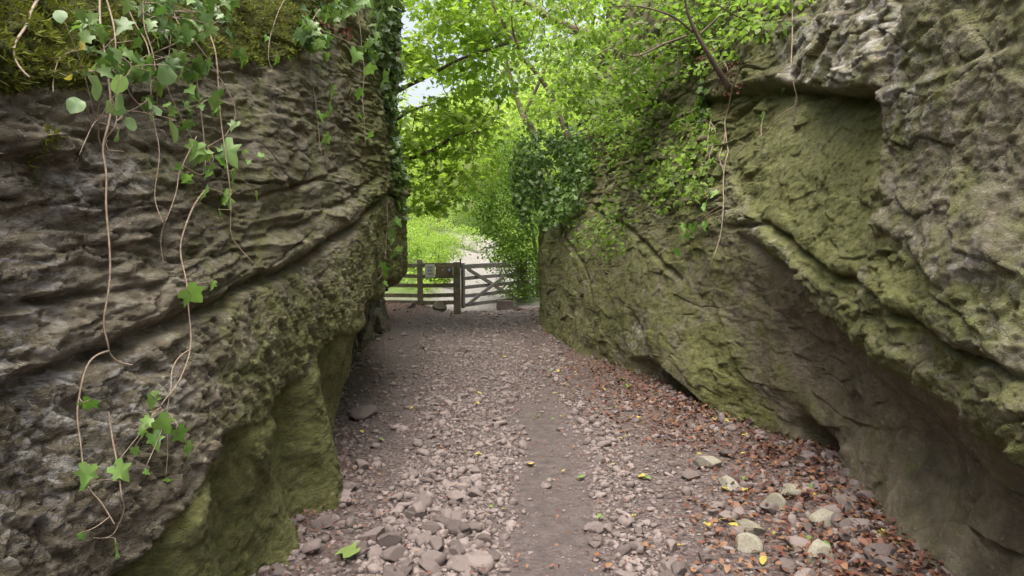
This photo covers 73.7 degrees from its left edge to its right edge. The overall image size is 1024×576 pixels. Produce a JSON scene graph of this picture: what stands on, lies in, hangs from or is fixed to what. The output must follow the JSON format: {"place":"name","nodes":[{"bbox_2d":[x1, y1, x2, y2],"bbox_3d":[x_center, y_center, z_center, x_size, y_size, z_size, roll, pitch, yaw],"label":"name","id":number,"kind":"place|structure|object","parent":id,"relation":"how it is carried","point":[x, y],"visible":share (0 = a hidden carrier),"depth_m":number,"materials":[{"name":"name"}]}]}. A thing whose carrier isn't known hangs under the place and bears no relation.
{"place":"outdoors","nodes":[
{"label":"outdoors","id":0,"kind":"place"},
{"bbox_2d":[397,0,605,137],"label":"sky","id":1,"kind":"structure","parent":0,"point":[418,91],"materials":[{"name":"white"}]},
{"bbox_2d":[258,164,929,575],"bbox_3d":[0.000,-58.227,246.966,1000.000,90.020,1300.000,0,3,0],"label":"ground","id":2,"kind":"structure","parent":0,"point":[548,530],"depth_m":5.15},
{"bbox_2d":[0,0,410,575],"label":"rock face","id":3,"kind":"object","parent":2,"relation":"on","point":[277,325],"visible":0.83,"depth_m":2.74},
{"bbox_2d":[79,411,124,559],"bbox_3d":[-1.260,0.630,2.131,0.085,0.451,0.200,0,3,-4],"label":"ivy vine","id":4,"kind":"object","parent":3,"relation":"attached to","point":[119,481],"visible":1,"depth_m":2.15,"materials":[{"name":"brown plant"}]},
{"bbox_2d":[73,0,132,539],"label":"ivy vine","id":5,"kind":"object","parent":3,"relation":"attached to","point":[85,473],"visible":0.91,"depth_m":2.13,"materials":[{"name":"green plant"}]},
{"bbox_2d":[129,11,163,223],"bbox_3d":[-1.458,-0.740,2.740,0.059,0.972,0.473,-3,4,-40],"label":"ivy vine","id":6,"kind":"object","parent":3,"relation":"attached to","point":[153,119],"visible":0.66,"depth_m":2.73,"materials":[{"name":"brown plant"}]},
{"bbox_2d":[107,190,216,481],"bbox_3d":[-1.239,0.129,2.588,0.166,1.077,0.956,0,3,-6],"label":"ivy vine","id":7,"kind":"object","parent":3,"relation":"attached to","point":[191,292],"visible":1,"depth_m":2.35,"materials":[{"name":"green plant"}]},
{"bbox_2d":[75,0,249,138],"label":"ivy vine","id":8,"kind":"object","parent":3,"relation":"attached to","point":[197,69],"visible":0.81,"depth_m":2.96,"materials":[{"name":"green plant"}]},
{"bbox_2d":[0,0,341,167],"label":"moss","id":9,"kind":"object","parent":3,"relation":"on","point":[26,9],"visible":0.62,"depth_m":2.39,"materials":[{"name":"green plant"}]},
{"bbox_2d":[13,0,38,77],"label":"twig","id":10,"kind":"object","parent":9,"relation":"on","point":[20,34],"visible":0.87,"depth_m":2.05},
{"bbox_2d":[52,35,116,91],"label":"twig","id":11,"kind":"object","parent":9,"relation":"on","point":[82,47],"visible":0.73,"depth_m":2.27,"materials":[{"name":"brown plant"}]},
{"bbox_2d":[53,10,177,156],"bbox_3d":[-1.399,-0.671,2.460,0.179,0.448,0.632,0,3,0],"label":"seedling shrub","id":12,"kind":"object","parent":9,"relation":"on","point":[167,75],"visible":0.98,"depth_m":2.38,"materials":[{"name":"green plant"}]},
{"bbox_2d":[69,0,231,81],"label":"ivy mass","id":13,"kind":"object","parent":9,"relation":"attached to","point":[107,59],"visible":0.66,"depth_m":2.52,"materials":[{"name":"green plant"}]},
{"bbox_2d":[153,73,266,183],"bbox_3d":[-1.400,-0.742,3.124,0.211,0.568,0.741,1,3,10],"label":"ivy mass","id":14,"kind":"object","parent":3,"relation":"attached to","point":[185,178],"visible":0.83,"depth_m":3.05,"materials":[{"name":"green plant"}]},
{"bbox_2d":[174,13,257,262],"bbox_3d":[-1.428,-0.820,3.311,0.375,1.390,0.798,-2,4,-31],"label":"ivy vine","id":15,"kind":"object","parent":3,"relation":"attached to","point":[198,152],"visible":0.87,"depth_m":3.20,"materials":[{"name":"green plant"}]},
{"bbox_2d":[264,0,290,65],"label":"ivy vine","id":16,"kind":"object","parent":3,"relation":"attached to","point":[277,58],"visible":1,"depth_m":4.06,"materials":[{"name":"green plant"}]},
{"bbox_2d":[310,0,338,153],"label":"ivy vine","id":17,"kind":"object","parent":3,"relation":"attached to","point":[326,136],"visible":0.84,"depth_m":4.69,"materials":[{"name":"green plant"}]},
{"bbox_2d":[313,11,354,39],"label":"ledge litter","id":18,"kind":"object","parent":3,"relation":"on","point":[328,26],"visible":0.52,"depth_m":5.25,"materials":[{"name":"brown plant"}]},
{"bbox_2d":[291,0,380,64],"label":"ivy mass","id":19,"kind":"object","parent":3,"relation":"attached to","point":[305,35],"visible":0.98,"depth_m":4.93,"materials":[{"name":"green plant"}]},
{"bbox_2d":[340,0,388,147],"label":"ivy vine","id":20,"kind":"object","parent":3,"relation":"attached to","point":[369,68],"visible":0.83,"depth_m":5.98,"materials":[{"name":"green plant"}]},
{"bbox_2d":[372,164,402,286],"bbox_3d":[-1.107,-0.582,6.272,0.173,1.127,2.027,0,3,-6],"label":"ivy vine","id":21,"kind":"object","parent":3,"relation":"attached to","point":[384,267],"visible":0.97,"depth_m":6.31,"materials":[{"name":"green plant"}]},
{"bbox_2d":[369,0,411,219],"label":"ivy mass","id":22,"kind":"object","parent":3,"relation":"attached to","point":[391,100],"visible":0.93,"depth_m":7.11,"materials":[{"name":"green plant"}]},
{"bbox_2d":[268,562,285,575],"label":"loose stone","id":23,"kind":"object","parent":2,"relation":"on","point":[279,569],"visible":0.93,"depth_m":3.19,"materials":[{"name":"stone"}]},
{"bbox_2d":[302,539,320,553],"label":"loose stone","id":24,"kind":"object","parent":2,"relation":"on","point":[315,545],"visible":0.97,"depth_m":3.46,"materials":[{"name":"stone"}]},
{"bbox_2d":[310,515,333,528],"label":"loose stone","id":25,"kind":"object","parent":2,"relation":"on","point":[324,519],"visible":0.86,"depth_m":3.77,"materials":[{"name":"stone"}]},
{"bbox_2d":[335,542,360,557],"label":"fallen leaf","id":26,"kind":"object","parent":2,"relation":"on","point":[349,550],"visible":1,"depth_m":3.46,"materials":[{"name":"green plant"}]},
{"bbox_2d":[350,405,377,420],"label":"loose stone","id":27,"kind":"object","parent":2,"relation":"on","point":[362,413],"visible":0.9,"depth_m":6.31,"materials":[{"name":"stone"}]},
{"bbox_2d":[351,288,390,365],"bbox_3d":[-8.985,-1.111,11.287,14.031,6.072,11.074,0,3,0],"label":"rock face","id":28,"kind":"object","parent":2,"relation":"on","point":[376,317],"visible":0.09,"depth_m":11.60},
{"bbox_2d":[357,526,384,541],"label":"loose stone","id":29,"kind":"object","parent":2,"relation":"on","point":[373,534],"visible":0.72,"depth_m":3.65,"materials":[{"name":"stone"}]},
{"bbox_2d":[367,546,381,558],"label":"loose stone","id":30,"kind":"object","parent":2,"relation":"on","point":[373,551],"visible":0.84,"depth_m":3.50,"materials":[{"name":"stone"}]},
{"bbox_2d":[377,531,401,547],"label":"loose stone","id":31,"kind":"object","parent":2,"relation":"on","point":[389,539],"visible":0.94,"depth_m":3.61,"materials":[{"name":"stone"}]},
{"bbox_2d":[382,545,406,561],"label":"loose stone","id":32,"kind":"object","parent":2,"relation":"on","point":[395,554],"visible":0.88,"depth_m":3.47,"materials":[{"name":"stone"}]},
{"bbox_2d":[383,565,405,575],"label":"loose stone","id":33,"kind":"object","parent":2,"relation":"on","point":[387,571],"visible":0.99,"depth_m":3.26,"materials":[{"name":"stone"}]},
{"bbox_2d":[406,510,425,520],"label":"loose stone","id":34,"kind":"object","parent":2,"relation":"on","point":[420,514],"visible":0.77,"depth_m":3.98,"materials":[{"name":"stone"}]},
{"bbox_2d":[407,501,426,512],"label":"loose stone","id":35,"kind":"object","parent":2,"relation":"on","point":[418,507],"visible":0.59,"depth_m":4.02,"materials":[{"name":"stone"}]},
{"bbox_2d":[383,260,453,305],"bbox_3d":[-2.445,0.014,16.586,2.289,1.408,0.141,1,3,9],"label":"slat fence","id":36,"kind":"object","parent":2,"relation":"on","point":[419,276],"visible":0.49,"depth_m":16.53,"materials":[{"name":"brown wood"}]},
{"bbox_2d":[435,265,452,275],"bbox_3d":[-1.625,-0.412,16.357,0.414,0.270,0.048,0,3,0],"label":"sign board","id":37,"kind":"object","parent":36,"relation":"attached to","point":[443,270],"visible":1,"depth_m":16.35,"materials":[{"name":"brown wood"}]},
{"bbox_2d":[425,264,434,277],"bbox_3d":[-1.962,-0.406,16.332,0.232,0.318,0.027,0,3,0],"label":"notice","id":38,"kind":"object","parent":37,"relation":"attached to","point":[429,270],"visible":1,"depth_m":16.32,"materials":[{"name":"white paper"}]},
{"bbox_2d":[406,226,436,260],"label":"shrub","id":39,"kind":"object","parent":2,"relation":"on","point":[420,247],"visible":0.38,"depth_m":21.25,"materials":[{"name":"green plant"}]},
{"bbox_2d":[412,494,432,506],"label":"loose stone","id":40,"kind":"object","parent":2,"relation":"on","point":[426,500],"visible":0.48,"depth_m":4.21,"materials":[{"name":"stone"}]},
{"bbox_2d":[417,557,441,574],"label":"loose stone","id":41,"kind":"object","parent":2,"relation":"on","point":[426,564],"visible":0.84,"depth_m":3.35,"materials":[{"name":"stone"}]},
{"bbox_2d":[419,521,441,534],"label":"loose stone","id":42,"kind":"object","parent":2,"relation":"on","point":[433,527],"visible":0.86,"depth_m":3.79,"materials":[{"name":"stone"}]},
{"bbox_2d":[420,550,446,565],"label":"loose stone","id":43,"kind":"object","parent":2,"relation":"on","point":[438,557],"visible":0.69,"depth_m":3.43,"materials":[{"name":"stone"}]},
{"bbox_2d":[407,215,462,244],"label":"shrub","id":44,"kind":"object","parent":2,"relation":"on","point":[438,224],"visible":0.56,"depth_m":29.46,"materials":[{"name":"green plant"}]},
{"bbox_2d":[430,536,444,551],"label":"loose stone","id":45,"kind":"object","parent":2,"relation":"on","point":[437,543],"visible":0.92,"depth_m":3.58,"materials":[{"name":"stone"}]},
{"bbox_2d":[408,231,472,262],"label":"shrub","id":46,"kind":"object","parent":2,"relation":"on","point":[451,244],"visible":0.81,"depth_m":24.31,"materials":[{"name":"green plant"}]},
{"bbox_2d":[398,91,507,230],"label":"broadleaf tree","id":47,"kind":"object","parent":2,"relation":"on","point":[441,169],"visible":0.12,"depth_m":45.33,"materials":[{"name":"green plant"}]},
{"bbox_2d":[447,520,463,536],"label":"loose stone","id":48,"kind":"object","parent":2,"relation":"on","point":[453,526],"visible":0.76,"depth_m":3.79,"materials":[{"name":"stone"}]},
{"bbox_2d":[447,490,463,501],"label":"loose stone","id":49,"kind":"object","parent":2,"relation":"on","point":[456,494],"visible":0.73,"depth_m":4.30,"materials":[{"name":"stone"}]},
{"bbox_2d":[453,259,460,313],"bbox_3d":[-1.305,0.111,16.336,0.190,1.630,0.168,0,3,0],"label":"gate post","id":50,"kind":"object","parent":2,"relation":"on","point":[457,285],"visible":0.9,"depth_m":16.25,"materials":[{"name":"brown wood"}]},
{"bbox_2d":[447,555,467,573],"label":"loose stone","id":51,"kind":"object","parent":2,"relation":"on","point":[460,565],"visible":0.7,"depth_m":3.37,"materials":[{"name":"stone"}]},
{"bbox_2d":[450,510,466,521],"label":"loose stone","id":52,"kind":"object","parent":2,"relation":"on","point":[460,515],"visible":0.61,"depth_m":3.94,"materials":[{"name":"stone"}]},
{"bbox_2d":[410,77,511,181],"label":"broadleaf tree","id":53,"kind":"object","parent":2,"relation":"on","point":[472,111],"visible":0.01,"depth_m":65.85,"materials":[{"name":"green plant"}]},
{"bbox_2d":[447,224,488,250],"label":"shrub","id":54,"kind":"object","parent":2,"relation":"on","point":[467,233],"visible":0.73,"depth_m":32.71,"materials":[{"name":"green plant"}]},
{"bbox_2d":[396,0,557,220],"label":"maple tree","id":55,"kind":"object","parent":2,"relation":"on","point":[458,123],"visible":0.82,"depth_m":13.02,"materials":[{"name":"green plant"}]},
{"bbox_2d":[464,553,493,572],"bbox_3d":[-0.174,1.373,3.411,0.164,0.070,0.130,16,20,0],"label":"loose stone","id":56,"kind":"object","parent":2,"relation":"on","point":[475,561],"visible":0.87,"depth_m":3.39,"materials":[{"name":"stone"}]},
{"bbox_2d":[405,170,561,297],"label":"undergrowth","id":57,"kind":"object","parent":2,"relation":"on","point":[428,261],"visible":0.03,"depth_m":28.37,"materials":[{"name":"green plant"}]},
{"bbox_2d":[401,92,574,203],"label":"woods","id":58,"kind":"object","parent":2,"relation":"on","point":[423,164],"depth_m":72.73,"materials":[{"name":"green plant"}]},
{"bbox_2d":[433,122,550,202],"bbox_3d":[-0.603,-2.779,20.276,4.048,5.149,3.924,2,4,26],"label":"hawthorn tree","id":59,"kind":"object","parent":2,"relation":"on","point":[478,147],"visible":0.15,"depth_m":20.06,"materials":[{"name":"green plant"}]},
{"bbox_2d":[437,55,552,178],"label":"broadleaf tree","id":60,"kind":"object","parent":2,"relation":"on","point":[492,107],"visible":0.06,"depth_m":55.53,"materials":[{"name":"green plant"}]},
{"bbox_2d":[453,126,550,305],"bbox_3d":[-0.093,-1.825,18.557,3.308,5.224,3.729,0,3,0],"label":"hawthorn tree","id":61,"kind":"object","parent":2,"relation":"on","point":[490,210],"visible":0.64,"depth_m":18.01,"materials":[{"name":"green plant"}]},
{"bbox_2d":[496,300,513,309],"bbox_3d":[-0.180,0.451,17.412,0.417,0.272,0.318,3,3,-9],"label":"stone block","id":62,"kind":"object","parent":2,"relation":"on","point":[504,304],"depth_m":17.27,"materials":[{"name":"stone"}]},
{"bbox_2d":[415,0,606,210],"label":"ash tree","id":63,"kind":"object","parent":2,"relation":"on","point":[524,116],"visible":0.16,"depth_m":22.55,"materials":[{"name":"green plant"}]},
{"bbox_2d":[512,261,526,302],"bbox_3d":[0.211,0.040,18.435,0.401,1.520,0.178,0,3,0],"label":"gate post","id":64,"kind":"object","parent":2,"relation":"on","point":[522,279],"visible":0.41,"depth_m":18.34,"materials":[{"name":"brown wood"}]},
{"bbox_2d":[461,260,520,307],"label":"field gate","id":65,"kind":"structure","parent":64,"relation":"attached to","point":[489,285],"depth_m":17.05,"materials":[{"name":"grey wood"}]},
{"bbox_2d":[491,57,579,190],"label":"broadleaf tree","id":66,"kind":"object","parent":2,"relation":"on","point":[530,109],"visible":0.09,"depth_m":42.28,"materials":[{"name":"green plant"}]},
{"bbox_2d":[504,19,601,185],"bbox_3d":[4.671,-7.444,30.917,10.055,9.116,9.073,0,3,0],"label":"broadleaf tree","id":67,"kind":"object","parent":2,"relation":"on","point":[575,116],"visible":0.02,"depth_m":30.46,"materials":[{"name":"green plant"}]},
{"bbox_2d":[510,38,597,162],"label":"broadleaf tree","id":68,"kind":"object","parent":2,"relation":"on","point":[546,71],"visible":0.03,"depth_m":62.66,"materials":[{"name":"green plant"}]},
{"bbox_2d":[583,521,603,533],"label":"loose stone","id":69,"kind":"object","parent":2,"relation":"on","point":[592,527],"visible":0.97,"depth_m":3.84,"materials":[{"name":"stone"}]},
{"bbox_2d":[259,299,950,575],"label":"fallen leaves","id":70,"kind":"object","parent":2,"relation":"on","point":[866,541],"depth_m":4.19,"materials":[{"name":"brown plant"}]},
{"bbox_2d":[614,541,631,555],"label":"loose stone","id":71,"kind":"object","parent":2,"relation":"on","point":[623,548],"visible":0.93,"depth_m":3.56,"materials":[{"name":"stone"}]},
{"bbox_2d":[618,516,635,527],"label":"loose stone","id":72,"kind":"object","parent":2,"relation":"on","point":[625,521],"visible":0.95,"depth_m":3.92,"materials":[{"name":"stone"}]},
{"bbox_2d":[660,556,677,570],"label":"loose stone","id":73,"kind":"object","parent":2,"relation":"on","point":[665,564],"visible":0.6,"depth_m":3.36,"materials":[{"name":"stone"}]},
{"bbox_2d":[671,560,686,575],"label":"loose stone","id":74,"kind":"object","parent":2,"relation":"on","point":[678,568],"visible":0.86,"depth_m":3.29,"materials":[{"name":"stone"}]},
{"bbox_2d":[681,469,700,480],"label":"loose stone","id":75,"kind":"object","parent":2,"relation":"on","point":[687,474],"visible":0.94,"depth_m":4.67,"materials":[{"name":"stone"}]},
{"bbox_2d":[692,456,721,468],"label":"loose stone","id":76,"kind":"object","parent":2,"relation":"on","point":[711,461],"visible":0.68,"depth_m":4.92,"materials":[{"name":"stone"}]},
{"bbox_2d":[718,510,737,522],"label":"loose stone","id":77,"kind":"object","parent":2,"relation":"on","point":[727,514],"visible":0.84,"depth_m":3.94,"materials":[{"name":"stone"}]},
{"bbox_2d":[718,475,739,490],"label":"loose stone","id":78,"kind":"object","parent":2,"relation":"on","point":[725,480],"visible":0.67,"depth_m":4.48,"materials":[{"name":"stone"}]},
{"bbox_2d":[734,532,762,554],"bbox_3d":[1.254,1.351,3.584,0.118,0.121,0.164,20,2,-44],"label":"loose stone","id":79,"kind":"object","parent":2,"relation":"on","point":[747,543],"visible":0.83,"depth_m":3.55,"materials":[{"name":"stone"}]},
{"bbox_2d":[736,518,764,534],"bbox_3d":[1.322,1.349,3.813,0.158,0.099,0.106,24,-1,29],"label":"loose stone","id":80,"kind":"object","parent":2,"relation":"on","point":[745,523],"visible":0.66,"depth_m":3.78,"materials":[{"name":"stone"}]},
{"bbox_2d":[759,501,779,514],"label":"loose stone","id":81,"kind":"object","parent":2,"relation":"on","point":[770,507],"visible":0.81,"depth_m":4.05,"materials":[{"name":"stone"}]},
{"bbox_2d":[763,493,788,511],"bbox_3d":[1.589,1.314,4.111,0.166,0.160,0.114,15,2,35],"label":"loose stone","id":82,"kind":"object","parent":2,"relation":"on","point":[779,499],"visible":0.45,"depth_m":4.08,"materials":[{"name":"stone"}]},
{"bbox_2d":[538,0,1023,575],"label":"rock face","id":83,"kind":"object","parent":2,"relation":"on","point":[852,290],"visible":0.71,"depth_m":3.99},
{"bbox_2d":[462,0,612,152],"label":"leaning sapling","id":84,"kind":"object","parent":83,"relation":"on","point":[514,42],"visible":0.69,"depth_m":11.55,"materials":[{"name":"green plant"}]},
{"bbox_2d":[483,0,614,57],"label":"tree foliage","id":85,"kind":"object","parent":83,"relation":"on","point":[572,27],"visible":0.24,"depth_m":13.21,"materials":[{"name":"green plant"}]},
{"bbox_2d":[507,119,598,240],"bbox_3d":[0.640,-1.957,11.909,1.500,2.268,3.138,0,3,0],"label":"ivy mass","id":86,"kind":"object","parent":83,"relation":"attached to","point":[531,183],"visible":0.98,"depth_m":12.40,"materials":[{"name":"green plant"}]},
{"bbox_2d":[556,70,685,171],"bbox_3d":[1.393,-2.527,10.054,1.515,1.641,4.070,-1,4,-13],"label":"sapling","id":87,"kind":"object","parent":83,"relation":"on","point":[643,114],"visible":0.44,"depth_m":9.33,"materials":[{"name":"green plant"}]},
{"bbox_2d":[519,0,730,137],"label":"sapling","id":88,"kind":"object","parent":83,"relation":"on","point":[602,35],"visible":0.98,"depth_m":7.42,"materials":[{"name":"green plant"}]},
{"bbox_2d":[559,104,724,261],"bbox_3d":[1.481,-1.436,9.412,0.811,2.178,6.306,-1,3,-11],"label":"ivy mass","id":89,"kind":"object","parent":83,"relation":"attached to","point":[666,165],"visible":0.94,"depth_m":8.22,"materials":[{"name":"green plant"}]},
{"bbox_2d":[653,47,746,98],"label":"ledge litter","id":90,"kind":"object","parent":83,"relation":"on","point":[728,68],"visible":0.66,"depth_m":6.78,"materials":[{"name":"brown plant"}]},
{"bbox_2d":[691,79,710,129],"bbox_3d":[2.087,-1.987,7.521,0.220,0.682,0.769,0,3,0],"label":"ivy mass","id":91,"kind":"object","parent":83,"relation":"attached to","point":[702,102],"visible":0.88,"depth_m":7.50,"materials":[{"name":"green plant"}]},
{"bbox_2d":[673,70,739,261],"bbox_3d":[1.912,-1.116,6.280,0.551,1.740,0.828,-1,3,-10],"label":"ivy vine","id":92,"kind":"object","parent":83,"relation":"hanging from","point":[692,227],"visible":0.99,"depth_m":6.29,"materials":[{"name":"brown plant"}]},
{"bbox_2d":[644,0,814,82],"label":"sapling","id":93,"kind":"object","parent":83,"relation":"on","point":[755,24],"visible":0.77,"depth_m":6.59,"materials":[{"name":"green plant"}]},
{"bbox_2d":[758,9,798,136],"bbox_3d":[2.152,-1.840,5.523,0.263,1.216,0.631,1,4,16],"label":"ivy vine","id":94,"kind":"object","parent":83,"relation":"hanging from","point":[761,117],"visible":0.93,"depth_m":5.38,"materials":[{"name":"brown plant"}]},
{"bbox_2d":[778,557,798,573],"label":"loose stone","id":95,"kind":"object","parent":2,"relation":"on","point":[787,563],"visible":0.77,"depth_m":3.30,"materials":[{"name":"stone"}]},
{"bbox_2d":[781,483,803,497],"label":"loose stone","id":96,"kind":"object","parent":2,"relation":"on","point":[792,490],"visible":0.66,"depth_m":4.24,"materials":[{"name":"stone"}]},
{"bbox_2d":[785,536,809,553],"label":"loose stone","id":97,"kind":"object","parent":2,"relation":"on","point":[798,541],"visible":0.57,"depth_m":3.51,"materials":[{"name":"stone"}]},
{"bbox_2d":[804,539,833,564],"bbox_3d":[1.543,1.341,3.393,0.153,0.157,0.125,-3,5,-43],"label":"loose stone","id":98,"kind":"object","parent":2,"relation":"on","point":[817,546],"visible":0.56,"depth_m":3.37,"materials":[{"name":"stone"}]},
{"bbox_2d":[807,507,833,527],"bbox_3d":[1.743,1.310,3.816,0.178,0.123,0.136,1,4,19],"label":"loose stone","id":99,"kind":"object","parent":2,"relation":"on","point":[822,514],"visible":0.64,"depth_m":3.79,"materials":[{"name":"stone"}]},
{"bbox_2d":[837,529,855,542],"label":"loose stone","id":100,"kind":"object","parent":2,"relation":"on","point":[843,537],"visible":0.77,"depth_m":3.52,"materials":[{"name":"stone"}]},
{"bbox_2d":[833,493,860,509],"bbox_3d":[1.953,1.257,3.959,0.137,0.091,0.180,-14,19,-23],"label":"loose stone","id":101,"kind":"object","parent":2,"relation":"on","point":[841,499],"visible":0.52,"depth_m":3.94,"materials":[{"name":"stone"}]},
{"bbox_2d":[847,552,865,565],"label":"loose stone","id":102,"kind":"object","parent":2,"relation":"on","point":[855,555],"visible":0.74,"depth_m":3.27,"materials":[{"name":"stone"}]},
{"bbox_2d":[846,518,872,532],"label":"loose stone","id":103,"kind":"object","parent":2,"relation":"on","point":[864,522],"visible":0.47,"depth_m":3.61,"materials":[{"name":"stone"}]},
{"bbox_2d":[863,543,897,566],"bbox_3d":[1.789,1.295,3.294,0.153,0.124,0.133,-9,-4,-1],"label":"loose stone","id":104,"kind":"object","parent":2,"relation":"on","point":[884,549],"visible":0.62,"depth_m":3.27,"materials":[{"name":"stone"}]},
{"bbox_2d":[873,555,903,575],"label":"loose stone","id":105,"kind":"object","parent":2,"relation":"on","point":[882,561],"visible":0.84,"depth_m":3.17,"materials":[{"name":"stone"}]},
{"bbox_2d":[250,302,940,575],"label":"gravel","id":106,"kind":"structure","parent":0,"point":[388,521],"depth_m":4.99,"materials":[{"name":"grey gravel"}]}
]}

